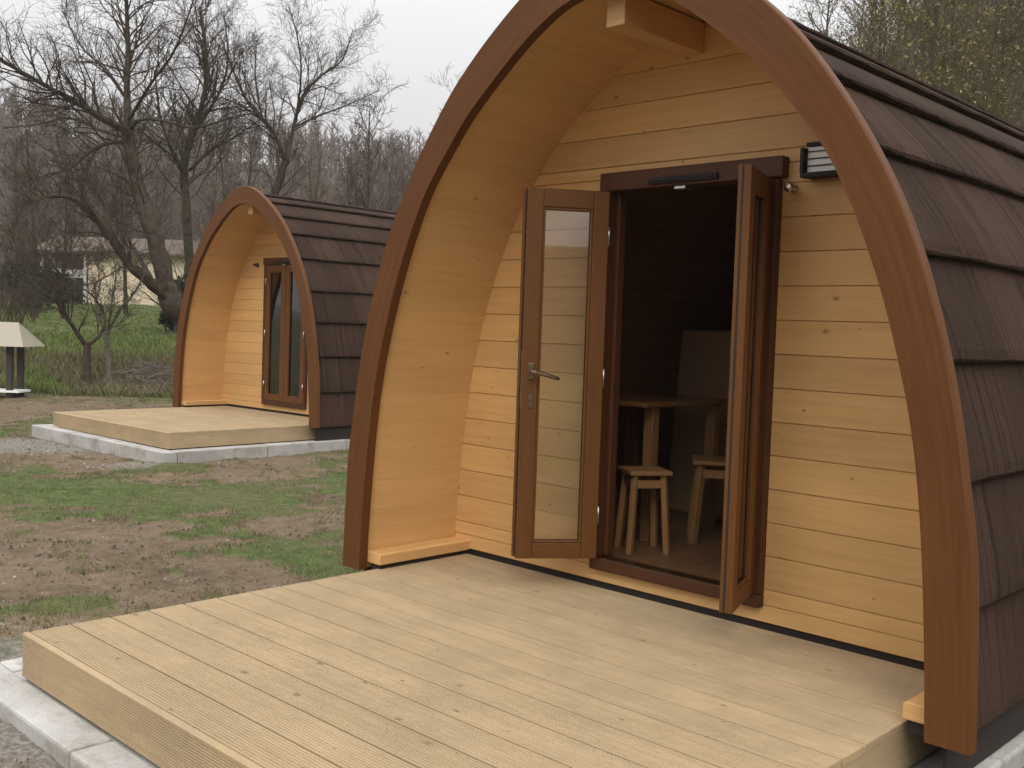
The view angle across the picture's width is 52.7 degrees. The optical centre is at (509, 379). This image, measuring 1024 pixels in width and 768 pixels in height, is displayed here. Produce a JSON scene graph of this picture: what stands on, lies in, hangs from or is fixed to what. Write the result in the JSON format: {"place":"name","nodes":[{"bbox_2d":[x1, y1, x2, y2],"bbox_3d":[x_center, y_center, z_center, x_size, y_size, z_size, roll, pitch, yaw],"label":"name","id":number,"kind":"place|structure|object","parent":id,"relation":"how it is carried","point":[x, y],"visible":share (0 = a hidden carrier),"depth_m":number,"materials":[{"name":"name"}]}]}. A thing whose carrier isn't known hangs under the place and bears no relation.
{"place":"outdoors","nodes":[
{"label":"outdoors","id":0,"kind":"place"},
{"bbox_2d":[0,399,345,767],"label":"gravel","id":1,"kind":"structure","parent":0,"point":[14,576],"depth_m":9.49,"materials":[{"name":"grey gravel"}]},
{"bbox_2d":[0,394,347,767],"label":"dry grass","id":2,"kind":"structure","parent":0,"point":[144,534],"depth_m":7.54,"materials":[{"name":"brown plant"}]},
{"bbox_2d":[0,391,362,634],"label":"grass","id":3,"kind":"structure","parent":0,"point":[178,511],"depth_m":7.82,"materials":[{"name":"green plant"}]},
{"bbox_2d":[0,0,919,169],"label":"sky","id":4,"kind":"structure","parent":0,"point":[421,38],"materials":[{"name":"white"}]},
{"bbox_2d":[0,0,1023,767],"bbox_3d":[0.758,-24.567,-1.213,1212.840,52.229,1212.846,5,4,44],"label":"ground","id":5,"kind":"structure","parent":0,"point":[22,748],"depth_m":7.35,"materials":[{"name":"green plant"}]},
{"bbox_2d":[0,144,35,259],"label":"bare tree","id":6,"kind":"object","parent":5,"relation":"on","point":[11,192],"visible":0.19,"depth_m":63.56,"materials":[{"name":"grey plant"}]},
{"bbox_2d":[0,322,44,397],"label":"garden shelter","id":7,"kind":"object","parent":5,"relation":"on","point":[19,336],"visible":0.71,"depth_m":17.45,"materials":[{"name":"brown wood"}]},
{"bbox_2d":[0,248,54,324],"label":"brushwood","id":8,"kind":"object","parent":5,"relation":"on","point":[15,308],"visible":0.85,"depth_m":28.45,"materials":[{"name":"brown plant"}]},
{"bbox_2d":[0,111,55,261],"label":"bare tree","id":9,"kind":"object","parent":5,"relation":"on","point":[12,208],"visible":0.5,"depth_m":43.51,"materials":[{"name":"grey plant"}]},
{"bbox_2d":[0,108,64,262],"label":"bare tree","id":10,"kind":"object","parent":5,"relation":"on","point":[34,216],"visible":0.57,"depth_m":34.44,"materials":[{"name":"grey plant"}]},
{"bbox_2d":[0,128,64,302],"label":"bare tree","id":11,"kind":"object","parent":5,"relation":"on","point":[40,137],"visible":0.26,"depth_m":55.19,"materials":[{"name":"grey plant"}]},
{"bbox_2d":[0,255,76,308],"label":"evergreen shrub","id":12,"kind":"object","parent":5,"relation":"on","point":[10,270],"visible":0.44,"depth_m":33.54,"materials":[{"name":"green plant"}]},
{"bbox_2d":[42,135,83,235],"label":"bare tree","id":13,"kind":"object","parent":5,"relation":"on","point":[62,189],"visible":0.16,"depth_m":72.11,"materials":[{"name":"brown plant"}]},
{"bbox_2d":[48,279,84,304],"bbox_3d":[-17.346,-3.356,39.961,2.264,1.148,1.739,5,4,44],"label":"evergreen shrub","id":14,"kind":"object","parent":5,"relation":"on","point":[70,296],"visible":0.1,"depth_m":39.91,"materials":[{"name":"green plant"}]},
{"bbox_2d":[40,139,96,319],"bbox_3d":[-13.266,-4.493,31.066,1.709,5.579,1.949,0,3,-29],"label":"bare tree","id":15,"kind":"object","parent":5,"relation":"on","point":[70,260],"visible":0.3,"depth_m":30.90,"materials":[{"name":"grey plant"}]},
{"bbox_2d":[0,182,143,388],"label":"bare tree","id":16,"kind":"object","parent":5,"relation":"on","point":[86,372],"visible":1,"depth_m":18.55,"materials":[{"name":"brown plant"}]},
{"bbox_2d":[51,137,122,237],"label":"bare tree","id":17,"kind":"object","parent":5,"relation":"on","point":[94,170],"visible":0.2,"depth_m":59.66,"materials":[{"name":"brown plant"}]},
{"bbox_2d":[0,346,174,397],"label":"bank scrub","id":18,"kind":"object","parent":5,"relation":"on","point":[68,355],"visible":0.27,"depth_m":19.89,"materials":[{"name":"green plant"}]},
{"bbox_2d":[0,301,176,397],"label":"bank grass","id":19,"kind":"structure","parent":5,"relation":"on","point":[38,386],"depth_m":21.65,"materials":[{"name":"green plant"}]},
{"bbox_2d":[81,157,132,236],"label":"bare tree","id":20,"kind":"object","parent":5,"relation":"on","point":[107,185],"visible":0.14,"depth_m":64.19,"materials":[{"name":"brown plant"}]},
{"bbox_2d":[30,236,199,306],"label":"house","id":21,"kind":"structure","parent":5,"relation":"on","point":[131,278],"depth_m":49.88,"materials":[{"name":"white paint"}]},
{"bbox_2d":[76,278,87,303],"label":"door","id":22,"kind":"structure","parent":21,"relation":"in","point":[77,278],"depth_m":51.43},
{"bbox_2d":[88,126,151,238],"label":"bare tree","id":23,"kind":"object","parent":5,"relation":"on","point":[125,193],"visible":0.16,"depth_m":58.00,"materials":[{"name":"grey plant"}]},
{"bbox_2d":[89,124,157,314],"bbox_3d":[-12.701,-5.133,33.598,2.188,6.340,2.244,2,3,8],"label":"bare tree","id":24,"kind":"object","parent":5,"relation":"on","point":[125,311],"visible":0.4,"depth_m":33.51,"materials":[{"name":"brown plant"}]},
{"bbox_2d":[77,220,171,382],"bbox_3d":[-7.425,-1.247,19.157,2.516,3.449,1.436,4,3,32],"label":"bare tree","id":25,"kind":"object","parent":5,"relation":"on","point":[107,350],"visible":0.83,"depth_m":19.16,"materials":[{"name":"brown twig"},{"name":"grey brown bark"}]},
{"bbox_2d":[91,355,173,394],"bbox_3d":[-6.925,-0.052,19.681,3.538,0.877,2.084,5,4,44],"label":"branch heap","id":26,"kind":"object","parent":5,"relation":"on","point":[151,369],"visible":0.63,"depth_m":19.62,"materials":[{"name":"brown plant"}]},
{"bbox_2d":[0,0,291,333],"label":"bare tree","id":27,"kind":"object","parent":5,"relation":"on","point":[169,298],"visible":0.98,"depth_m":22.70,"materials":[{"name":"grey plant"}]},
{"bbox_2d":[127,153,179,239],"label":"bare tree","id":28,"kind":"object","parent":5,"relation":"on","point":[157,196],"visible":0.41,"depth_m":55.43,"materials":[{"name":"grey plant"}]},
{"bbox_2d":[157,274,186,332],"bbox_3d":[-7.323,-1.727,24.458,1.873,1.571,2.690,1,3,-12],"label":"ivy bush","id":29,"kind":"object","parent":5,"relation":"on","point":[164,320],"visible":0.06,"depth_m":23.99,"materials":[{"name":"green plant"}]},
{"bbox_2d":[0,400,345,767],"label":"soil clods","id":30,"kind":"object","parent":5,"relation":"on","point":[58,576],"visible":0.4,"depth_m":6.30,"materials":[{"name":"brown soil"}]},
{"bbox_2d":[32,424,349,462],"bbox_3d":[-1.981,0.650,14.008,3.100,0.163,7.560,5,4,43],"label":"concrete base","id":31,"kind":"object","parent":5,"relation":"on","point":[117,447],"visible":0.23,"depth_m":11.03,"materials":[{"name":"grey concrete"}]},
{"bbox_2d":[53,406,315,448],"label":"wooden deck","id":32,"kind":"structure","parent":31,"relation":"on","point":[180,427],"depth_m":11.49,"materials":[{"name":"brown wood"}]},
{"bbox_2d":[172,186,396,440],"bbox_3d":[-1.345,-0.899,14.489,3.104,2.922,5.588,5,4,43],"label":"camping pod","id":33,"kind":"object","parent":31,"relation":"on","point":[276,302],"visible":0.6,"depth_m":12.90,"materials":[{"name":"brown wood"}]},
{"bbox_2d":[264,265,285,401],"bbox_3d":[-2.955,-0.593,13.079,0.439,1.712,0.058,5,4,43],"label":"door","id":34,"kind":"structure","parent":33,"relation":"in","point":[275,274],"depth_m":13.10,"materials":[{"name":"brown wood"}]},
{"bbox_2d":[283,265,303,403],"bbox_3d":[-2.645,-0.569,12.793,0.428,1.712,0.052,5,4,43],"label":"door","id":35,"kind":"structure","parent":33,"relation":"in","point":[294,325],"depth_m":12.84,"materials":[{"name":"brown wood"}]},
{"bbox_2d":[95,0,291,280],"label":"bare tree","id":36,"kind":"object","parent":5,"relation":"on","point":[183,164],"visible":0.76,"depth_m":26.69,"materials":[{"name":"grey plant"}]},
{"bbox_2d":[178,135,237,240],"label":"bare tree","id":37,"kind":"object","parent":5,"relation":"on","point":[214,193],"visible":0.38,"depth_m":52.96,"materials":[{"name":"grey plant"}]},
{"bbox_2d":[191,97,250,231],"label":"bare tree","id":38,"kind":"object","parent":5,"relation":"on","point":[223,181],"visible":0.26,"depth_m":44.85,"materials":[{"name":"grey plant"}]},
{"bbox_2d":[201,111,271,210],"bbox_3d":[-10.131,-6.262,39.408,2.950,7.696,3.763,4,3,31],"label":"bare tree","id":39,"kind":"object","parent":5,"relation":"on","point":[249,171],"visible":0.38,"depth_m":38.97,"materials":[{"name":"grey plant"}]},
{"bbox_2d":[166,187,391,275],"bbox_3d":[-6.948,-4.368,38.422,11.061,5.112,20.506,1,3,-14],"label":"brushwood","id":40,"kind":"object","parent":5,"relation":"on","point":[194,242],"depth_m":32.15,"materials":[{"name":"brown plant"}]},
{"bbox_2d":[176,0,393,195],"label":"bare tree","id":41,"kind":"object","parent":5,"relation":"on","point":[277,187],"visible":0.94,"depth_m":28.68,"materials":[{"name":"grey plant"}]},
{"bbox_2d":[270,141,307,196],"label":"bare tree","id":42,"kind":"object","parent":5,"relation":"on","point":[292,174],"visible":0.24,"depth_m":57.51,"materials":[{"name":"grey plant"}]},
{"bbox_2d":[268,130,334,202],"bbox_3d":[-7.313,-5.740,37.695,2.666,6.994,2.154,0,3,-31],"label":"bare tree","id":43,"kind":"object","parent":5,"relation":"on","point":[309,180],"visible":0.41,"depth_m":37.95,"materials":[{"name":"grey plant"}]},
{"bbox_2d":[299,128,345,202],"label":"bare tree","id":44,"kind":"object","parent":5,"relation":"on","point":[317,182],"visible":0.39,"depth_m":48.02,"materials":[{"name":"grey plant"}]},
{"bbox_2d":[328,148,365,206],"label":"bare tree","id":45,"kind":"object","parent":5,"relation":"on","point":[359,170],"visible":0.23,"depth_m":59.26,"materials":[{"name":"grey plant"}]},
{"bbox_2d":[314,131,380,206],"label":"bare tree","id":46,"kind":"object","parent":5,"relation":"on","point":[346,170],"visible":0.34,"depth_m":44.14,"materials":[{"name":"grey plant"}]},
{"bbox_2d":[335,71,409,210],"bbox_3d":[-4.885,-6.310,36.104,2.756,8.723,3.144,1,3,-23],"label":"bare tree","id":47,"kind":"object","parent":5,"relation":"on","point":[368,175],"visible":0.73,"depth_m":35.81,"materials":[{"name":"grey plant"}]},
{"bbox_2d":[353,134,414,210],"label":"bare tree","id":48,"kind":"object","parent":5,"relation":"on","point":[390,181],"visible":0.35,"depth_m":51.78,"materials":[{"name":"grey plant"}]},
{"bbox_2d":[381,146,421,211],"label":"bare tree","id":49,"kind":"object","parent":5,"relation":"on","point":[402,184],"visible":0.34,"depth_m":40.21,"materials":[{"name":"grey plant"}]},
{"bbox_2d":[410,62,464,164],"bbox_3d":[-2.218,-7.140,39.750,3.666,9.949,2.961,1,3,-26],"label":"bare tree","id":50,"kind":"object","parent":5,"relation":"on","point":[442,85],"visible":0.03,"depth_m":39.02,"materials":[{"name":"grey plant"}]},
{"bbox_2d":[0,0,921,300],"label":"woodland","id":51,"kind":"object","parent":5,"relation":"on","point":[174,214],"visible":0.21,"depth_m":119.99,"materials":[{"name":"plant"}]},
{"bbox_2d":[0,657,1023,767],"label":"concrete base","id":52,"kind":"object","parent":5,"relation":"on","point":[63,735],"visible":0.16,"depth_m":3.49,"materials":[{"name":"grey concrete"}]},
{"bbox_2d":[22,553,937,767],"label":"wooden deck","id":53,"kind":"structure","parent":52,"relation":"on","point":[466,660],"depth_m":3.58,"materials":[{"name":"brown wood"}]},
{"bbox_2d":[343,0,1023,767],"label":"camping pod","id":54,"kind":"object","parent":52,"relation":"on","point":[603,204],"visible":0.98,"depth_m":4.36,"materials":[{"name":"brown wood"}]},
{"bbox_2d":[511,187,609,558],"bbox_3d":[0.239,-0.020,4.783,0.397,1.712,0.126,2,3,-9],"label":"door","id":55,"kind":"structure","parent":54,"relation":"in","point":[536,201],"depth_m":4.79,"materials":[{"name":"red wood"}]},
{"bbox_2d":[614,466,672,554],"bbox_3d":[0.686,0.666,5.317,0.240,0.425,0.230,1,3,-12],"label":"stool","id":56,"kind":"object","parent":54,"relation":"on","point":[634,478],"visible":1,"depth_m":5.25,"materials":[{"name":"brown wood"}]},
{"bbox_2d":[619,391,727,541],"bbox_3d":[0.725,0.470,5.973,0.720,0.752,0.800,5,4,44],"label":"table","id":57,"kind":"object","parent":54,"relation":"on","point":[650,403],"visible":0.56,"depth_m":5.95,"materials":[{"name":"brown wood"}]},
{"bbox_2d":[686,455,725,543],"bbox_3d":[1.134,0.653,5.634,0.323,0.450,0.287,2,3,8],"label":"stool","id":58,"kind":"object","parent":54,"relation":"on","point":[705,466],"visible":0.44,"depth_m":5.53,"materials":[{"name":"brown wood"}]},
{"bbox_2d":[719,164,771,613],"bbox_3d":[0.938,0.038,4.106,0.052,1.712,0.387,3,3,25],"label":"door","id":59,"kind":"structure","parent":54,"relation":"in","point":[754,195],"depth_m":3.98,"materials":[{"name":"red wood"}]},
{"bbox_2d":[787,0,871,45],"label":"budding tree","id":60,"kind":"object","parent":5,"relation":"on","point":[811,19],"visible":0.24,"depth_m":37.01,"materials":[{"name":"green plant"}]},
{"bbox_2d":[816,0,925,63],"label":"budding tree","id":61,"kind":"object","parent":5,"relation":"on","point":[889,16],"visible":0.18,"depth_m":32.28,"materials":[{"name":"green plant"}]},
{"bbox_2d":[824,0,931,76],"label":"budding tree","id":62,"kind":"object","parent":5,"relation":"on","point":[878,53],"visible":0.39,"depth_m":27.87,"materials":[{"name":"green plant"}]},
{"bbox_2d":[840,0,917,54],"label":"budding tree","id":63,"kind":"object","parent":5,"relation":"on","point":[861,14],"visible":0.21,"depth_m":43.13,"materials":[{"name":"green plant"}]},
{"bbox_2d":[856,0,915,67],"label":"budding tree","id":64,"kind":"object","parent":5,"relation":"on","point":[884,43],"visible":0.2,"depth_m":23.65,"materials":[{"name":"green plant"}]},
{"bbox_2d":[880,0,932,73],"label":"budding tree","id":65,"kind":"object","parent":5,"relation":"on","point":[905,60],"visible":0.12,"depth_m":37.61,"materials":[{"name":"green plant"}]},
{"bbox_2d":[864,0,984,102],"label":"budding tree","id":66,"kind":"object","parent":5,"relation":"on","point":[934,33],"visible":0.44,"depth_m":21.67,"materials":[{"name":"green plant"}]},
{"bbox_2d":[897,0,978,66],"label":"budding tree","id":67,"kind":"object","parent":5,"relation":"on","point":[928,26],"visible":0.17,"depth_m":31.55,"materials":[{"name":"green plant"}]},
{"bbox_2d":[897,0,1016,107],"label":"budding tree","id":68,"kind":"object","parent":5,"relation":"on","point":[951,34],"visible":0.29,"depth_m":24.63,"materials":[{"name":"green plant"}]},
{"bbox_2d":[915,30,1003,105],"bbox_3d":[7.806,-3.158,18.601,1.998,6.015,2.015,3,3,18],"label":"budding tree","id":69,"kind":"object","parent":5,"relation":"on","point":[949,77],"visible":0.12,"depth_m":18.28,"materials":[{"name":"green plant"}]},
{"bbox_2d":[897,0,1023,127],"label":"tree","id":70,"kind":"object","parent":5,"relation":"on","point":[972,71],"visible":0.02,"depth_m":29.39,"materials":[{"name":"green plant"}]},
{"bbox_2d":[930,0,1023,124],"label":"budding tree","id":71,"kind":"object","parent":5,"relation":"on","point":[1004,107],"visible":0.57,"depth_m":21.19,"materials":[{"name":"green plant"}]},
{"bbox_2d":[942,0,1023,121],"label":"budding tree","id":72,"kind":"object","parent":5,"relation":"on","point":[1018,51],"visible":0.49,"depth_m":23.83,"materials":[{"name":"green plant"}]},
{"bbox_2d":[947,0,1023,98],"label":"budding tree","id":73,"kind":"object","parent":5,"relation":"on","point":[1022,16],"visible":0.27,"depth_m":27.31,"materials":[{"name":"green plant"}]},
{"bbox_2d":[974,2,1023,53],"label":"budding tree","id":74,"kind":"object","parent":5,"relation":"on","point":[1015,21],"visible":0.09,"depth_m":29.41,"materials":[{"name":"green plant"}]},
{"bbox_2d":[989,46,1023,128],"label":"budding tree","id":75,"kind":"object","parent":5,"relation":"on","point":[1010,58],"visible":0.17,"depth_m":17.37,"materials":[{"name":"green plant"}]},
{"bbox_2d":[668,329,730,518],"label":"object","id":76,"kind":"object","parent":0,"point":[704,367],"visible":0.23,"depth_m":6.42,"materials":[{"name":"brown wood"}]}
]}

